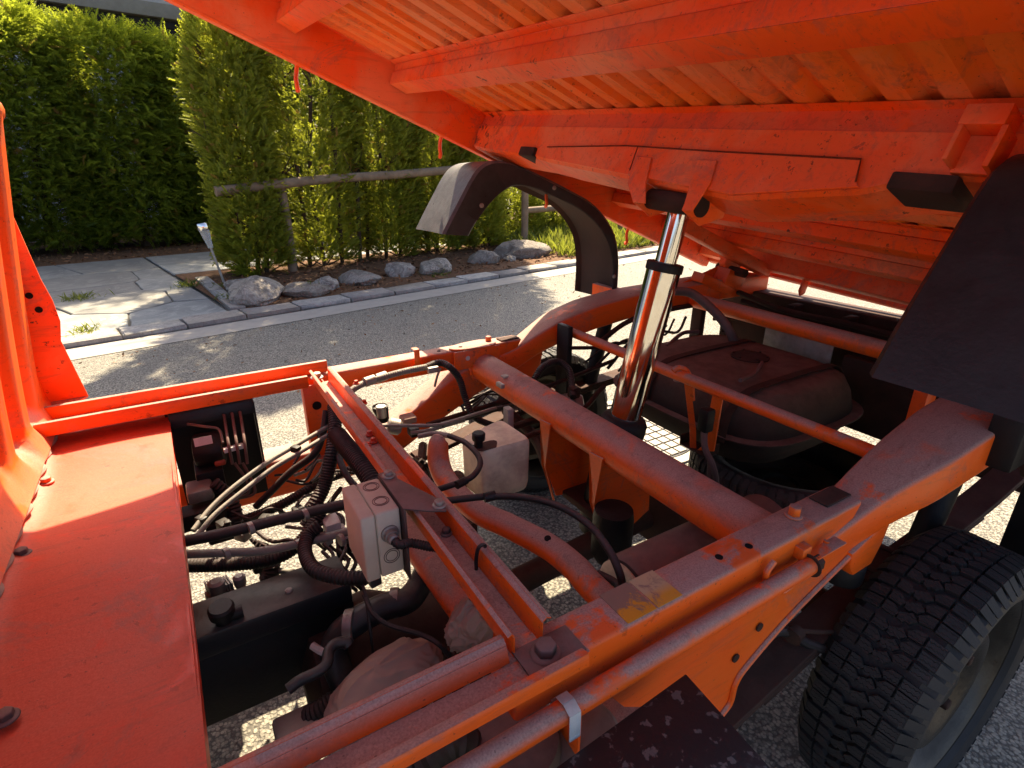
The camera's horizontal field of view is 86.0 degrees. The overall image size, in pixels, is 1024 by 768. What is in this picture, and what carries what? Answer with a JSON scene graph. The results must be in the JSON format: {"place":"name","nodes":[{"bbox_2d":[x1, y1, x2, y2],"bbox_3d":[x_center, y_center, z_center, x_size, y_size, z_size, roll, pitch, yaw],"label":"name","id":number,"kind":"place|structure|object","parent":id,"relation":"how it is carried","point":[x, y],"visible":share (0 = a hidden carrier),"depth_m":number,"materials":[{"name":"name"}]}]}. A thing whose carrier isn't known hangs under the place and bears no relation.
{"place":"outdoors","nodes":[
{"label":"outdoors","id":0,"kind":"place"},
{"bbox_2d":[36,258,226,336],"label":"driveway","id":1,"kind":"structure","parent":0,"point":[141,290],"depth_m":5.13,"materials":[{"name":"grey stone"}]},
{"bbox_2d":[65,320,99,336],"bbox_3d":[-3.101,-0.408,3.979,0.230,0.079,0.356,-13,25,-29],"label":"grass tuft","id":2,"kind":"object","parent":1,"relation":"on","point":[82,331],"visible":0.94,"depth_m":4.00,"materials":[{"name":"green plant"}]},
{"bbox_2d":[55,290,113,301],"bbox_3d":[-3.917,-0.827,5.012,0.360,0.093,0.381,9,23,22],"label":"grass tuft","id":3,"kind":"object","parent":1,"relation":"on","point":[79,295],"visible":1,"depth_m":4.97,"materials":[{"name":"green plant"}]},
{"bbox_2d":[170,277,203,289],"bbox_3d":[-3.256,-1.020,5.490,0.351,0.099,0.332,17,27,36],"label":"grass tuft","id":4,"kind":"object","parent":1,"relation":"on","point":[183,284],"visible":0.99,"depth_m":5.50,"materials":[{"name":"green plant"}]},
{"bbox_2d":[146,235,445,275],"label":"garden path","id":5,"kind":"structure","parent":0,"point":[173,265],"depth_m":6.89,"materials":[{"name":"grey stone"}]},
{"bbox_2d":[29,204,1023,767],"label":"road","id":6,"kind":"structure","parent":0,"point":[769,732],"depth_m":3.13,"materials":[{"name":"grey asphalt"}]},
{"bbox_2d":[1,0,300,231],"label":"house","id":7,"kind":"structure","parent":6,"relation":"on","point":[155,11],"depth_m":9.43,"materials":[{"name":"concrete"}]},
{"bbox_2d":[27,223,355,266],"bbox_3d":[-6.169,-2.014,8.152,18.000,0.001,3.030,-18,28,-38],"label":"hedge bed","id":8,"kind":"object","parent":6,"relation":"on","point":[41,251],"depth_m":7.85,"materials":[{"name":"brown soil"}]},
{"bbox_2d":[5,137,29,220],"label":"hedge tree","id":9,"kind":"object","parent":8,"relation":"on","point":[18,196],"visible":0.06,"depth_m":7.24,"materials":[{"name":"green plant"}]},
{"bbox_2d":[0,0,122,253],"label":"hedge tree","id":10,"kind":"object","parent":8,"relation":"on","point":[43,192],"visible":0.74,"depth_m":7.04,"materials":[{"name":"green plant"}]},
{"bbox_2d":[11,4,201,250],"bbox_3d":[-5.627,-3.535,7.888,2.035,3.257,1.857,-13,25,-29],"label":"hedge tree","id":11,"kind":"object","parent":8,"relation":"on","point":[135,203],"visible":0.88,"depth_m":7.51,"materials":[{"name":"green plant"}]},
{"bbox_2d":[115,17,253,243],"bbox_3d":[-4.857,-3.787,8.643,2.042,3.215,1.788,-13,25,-29],"label":"hedge tree","id":12,"kind":"object","parent":8,"relation":"on","point":[169,40],"visible":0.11,"depth_m":8.00,"materials":[{"name":"green plant"}]},
{"bbox_2d":[216,53,344,234],"bbox_3d":[-3.938,-4.117,9.221,2.135,3.430,1.798,-13,25,-29],"label":"hedge tree","id":13,"kind":"object","parent":8,"relation":"on","point":[294,106],"visible":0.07,"depth_m":9.00,"materials":[{"name":"green plant"}]},
{"bbox_2d":[292,69,390,229],"bbox_3d":[-3.034,-4.380,10.096,2.076,3.244,1.813,-13,25,-29],"label":"hedge tree","id":14,"kind":"object","parent":8,"relation":"on","point":[338,142],"depth_m":9.75,"materials":[{"name":"green plant"}]},
{"bbox_2d":[31,238,658,310],"bbox_3d":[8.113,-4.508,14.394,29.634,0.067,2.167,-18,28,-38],"label":"planted bed","id":15,"kind":"object","parent":6,"relation":"on","point":[206,278],"visible":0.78,"depth_m":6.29,"materials":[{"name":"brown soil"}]},
{"bbox_2d":[196,222,224,283],"bbox_3d":[-2.936,-1.243,5.378,0.162,0.656,0.103,-13,25,-29],"label":"garden lamp","id":16,"kind":"object","parent":15,"relation":"on","point":[203,229],"visible":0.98,"depth_m":5.28,"materials":[{"name":"metal"}]},
{"bbox_2d":[223,278,244,290],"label":"rock","id":17,"kind":"object","parent":15,"relation":"on","point":[227,284],"visible":0.29,"depth_m":5.31,"materials":[{"name":"grey stone"}]},
{"bbox_2d":[167,8,300,276],"bbox_3d":[-2.891,-2.496,5.723,0.993,2.724,1.022,-13,25,-29],"label":"thuja tree","id":18,"kind":"object","parent":15,"relation":"on","point":[201,63],"visible":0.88,"depth_m":5.51,"materials":[{"name":"green plant"}]},
{"bbox_2d":[228,275,284,306],"bbox_3d":[-2.358,-0.896,5.066,0.482,0.221,0.876,-3,22,-8],"label":"rock","id":19,"kind":"object","parent":15,"relation":"on","point":[253,291],"visible":0.87,"depth_m":4.81,"materials":[{"name":"grey stone"}]},
{"bbox_2d":[281,282,330,296],"bbox_3d":[-1.968,-0.891,5.182,0.473,0.108,0.369,9,24,23],"label":"rock","id":20,"kind":"object","parent":15,"relation":"on","point":[296,289],"visible":0.88,"depth_m":5.08,"materials":[{"name":"grey stone"}]},
{"bbox_2d":[245,48,375,267],"bbox_3d":[-2.212,-3.965,5.739,1.858,5.442,1.114,-13,25,-29],"label":"thuja tree","id":21,"kind":"object","parent":15,"relation":"on","point":[329,133],"visible":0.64,"depth_m":6.20,"materials":[{"name":"green plant"}]},
{"bbox_2d":[313,276,339,289],"bbox_3d":[-1.847,-1.010,5.450,0.266,0.132,0.345,0,22,0],"label":"rock","id":22,"kind":"object","parent":15,"relation":"on","point":[331,283],"visible":0.58,"depth_m":5.36,"materials":[{"name":"grey stone"}]},
{"bbox_2d":[338,269,381,285],"bbox_3d":[-1.612,-1.108,5.692,0.325,0.137,0.552,-19,29,-40],"label":"rock","id":23,"kind":"object","parent":15,"relation":"on","point":[357,277],"visible":0.88,"depth_m":5.58,"materials":[{"name":"grey stone"}]},
{"bbox_2d":[328,88,436,258],"bbox_3d":[-1.620,-4.269,6.268,1.710,5.642,1.153,-13,25,-29],"label":"thuja tree","id":24,"kind":"object","parent":15,"relation":"on","point":[402,201],"visible":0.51,"depth_m":6.77,"materials":[{"name":"green plant"}]},
{"bbox_2d":[384,262,414,277],"bbox_3d":[-1.232,-1.272,6.082,0.300,0.164,0.340,10,24,23],"label":"rock","id":25,"kind":"object","parent":15,"relation":"on","point":[401,269],"visible":0.88,"depth_m":5.98,"materials":[{"name":"grey stone"}]},
{"bbox_2d":[213,166,622,271],"bbox_3d":[-0.523,-2.399,7.434,6.300,1.282,0.316,-17,27,-36],"label":"wooden fence","id":26,"kind":"object","parent":15,"relation":"on","point":[359,176],"visible":0.51,"depth_m":6.26,"materials":[{"name":"brown wood"}]},
{"bbox_2d":[386,117,476,252],"bbox_3d":[-1.031,-4.501,6.796,1.387,5.665,1.171,-13,25,-29],"label":"thuja tree","id":27,"kind":"object","parent":15,"relation":"on","point":[429,241],"visible":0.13,"depth_m":7.25,"materials":[{"name":"green plant"}]},
{"bbox_2d":[418,268,450,276],"bbox_3d":[-0.821,-1.232,6.053,0.376,0.077,0.282,-17,27,-37],"label":"weed plant","id":28,"kind":"object","parent":15,"relation":"on","point":[443,274],"visible":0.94,"depth_m":6.04,"materials":[{"name":"green plant"}]},
{"bbox_2d":[418,258,451,274],"bbox_3d":[-0.888,-1.365,6.307,0.400,0.167,0.526,-7,23,-17],"label":"rock","id":29,"kind":"object","parent":15,"relation":"on","point":[435,265],"visible":0.82,"depth_m":6.14,"materials":[{"name":"grey stone"}]},
{"bbox_2d":[438,136,512,247],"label":"thuja tree","id":30,"kind":"object","parent":15,"relation":"on","point":[489,226],"visible":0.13,"depth_m":7.78,"materials":[{"name":"green plant"}]},
{"bbox_2d":[467,250,499,263],"bbox_3d":[-0.356,-1.606,6.912,0.418,0.168,0.374,3,22,7],"label":"rock","id":31,"kind":"object","parent":15,"relation":"on","point":[481,256],"visible":0.89,"depth_m":6.77,"materials":[{"name":"grey stone"}]},
{"bbox_2d":[503,255,515,261],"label":"rock","id":32,"kind":"object","parent":15,"relation":"on","point":[511,258],"visible":0.94,"depth_m":6.98,"materials":[{"name":"grey stone"}]},
{"bbox_2d":[479,186,550,237],"bbox_3d":[-0.062,-3.011,8.944,1.529,1.488,1.285,-13,25,-29],"label":"shrub","id":33,"kind":"object","parent":15,"relation":"on","point":[516,206],"visible":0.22,"depth_m":8.80,"materials":[{"name":"green plant"}]},
{"bbox_2d":[493,240,551,258],"bbox_3d":[0.121,-1.804,7.336,0.649,0.243,0.709,10,24,24],"label":"rock","id":34,"kind":"object","parent":15,"relation":"on","point":[520,249],"visible":0.74,"depth_m":7.17,"materials":[{"name":"grey stone"}]},
{"bbox_2d":[61,246,658,348],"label":"kerb","id":35,"kind":"structure","parent":6,"relation":"on","point":[122,333],"depth_m":4.74,"materials":[{"name":"concrete"}]},
{"bbox_2d":[66,253,656,359],"bbox_3d":[8.969,-4.023,13.232,90.000,0.001,0.290,-18,28,-38],"label":"gutter","id":36,"kind":"object","parent":6,"relation":"on","point":[116,346],"depth_m":4.52,"materials":[{"name":"concrete"}]},
{"bbox_2d":[79,262,791,438],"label":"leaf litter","id":37,"kind":"object","parent":6,"relation":"on","point":[349,329],"visible":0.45,"depth_m":4.10,"materials":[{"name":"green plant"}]},
{"bbox_2d":[0,0,1023,767],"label":"tipper truck","id":38,"kind":"object","parent":6,"relation":"on","point":[868,150],"visible":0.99,"depth_m":0.92,"materials":[{"name":"orange paint"}]},
{"bbox_2d":[324,637,442,748],"bbox_3d":[-0.186,0.456,0.825,0.196,0.108,0.110,-28,33,-28],"label":"cloth wrap","id":39,"kind":"object","parent":38,"relation":"attached to","point":[398,660],"visible":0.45,"depth_m":0.80,"materials":[{"name":"fabric"}]},
{"bbox_2d":[444,597,492,652],"bbox_3d":[-0.062,0.349,0.799,0.077,0.104,0.069,3,25,-45],"label":"cloth wrap","id":40,"kind":"object","parent":38,"relation":"attached to","point":[467,627],"visible":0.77,"depth_m":0.77,"materials":[{"name":"grey fabric"}]},
{"bbox_2d":[607,401,689,462],"bbox_3d":[0.564,0.216,2.580,0.679,0.008,0.679,-13,25,-29],"label":"manhole cover","id":41,"kind":"object","parent":6,"relation":"on","point":[662,439],"visible":0.12,"depth_m":2.47,"materials":[{"name":"metal"}]},
{"label":"verge","id":42,"kind":"structure","parent":6,"relation":"on","visible":0},
{"bbox_2d":[529,200,568,228],"bbox_3d":[0.862,-3.356,9.943,1.685,1.306,1.397,-13,25,-29],"label":"shrub","id":43,"kind":"object","parent":42,"relation":"on","point":[555,218],"visible":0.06,"depth_m":9.61,"materials":[{"name":"green plant"}]},
{"bbox_2d":[479,219,655,256],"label":"grass","id":44,"kind":"structure","parent":42,"relation":"on","point":[559,239],"depth_m":8.16,"materials":[{"name":"green plant"}]}
]}

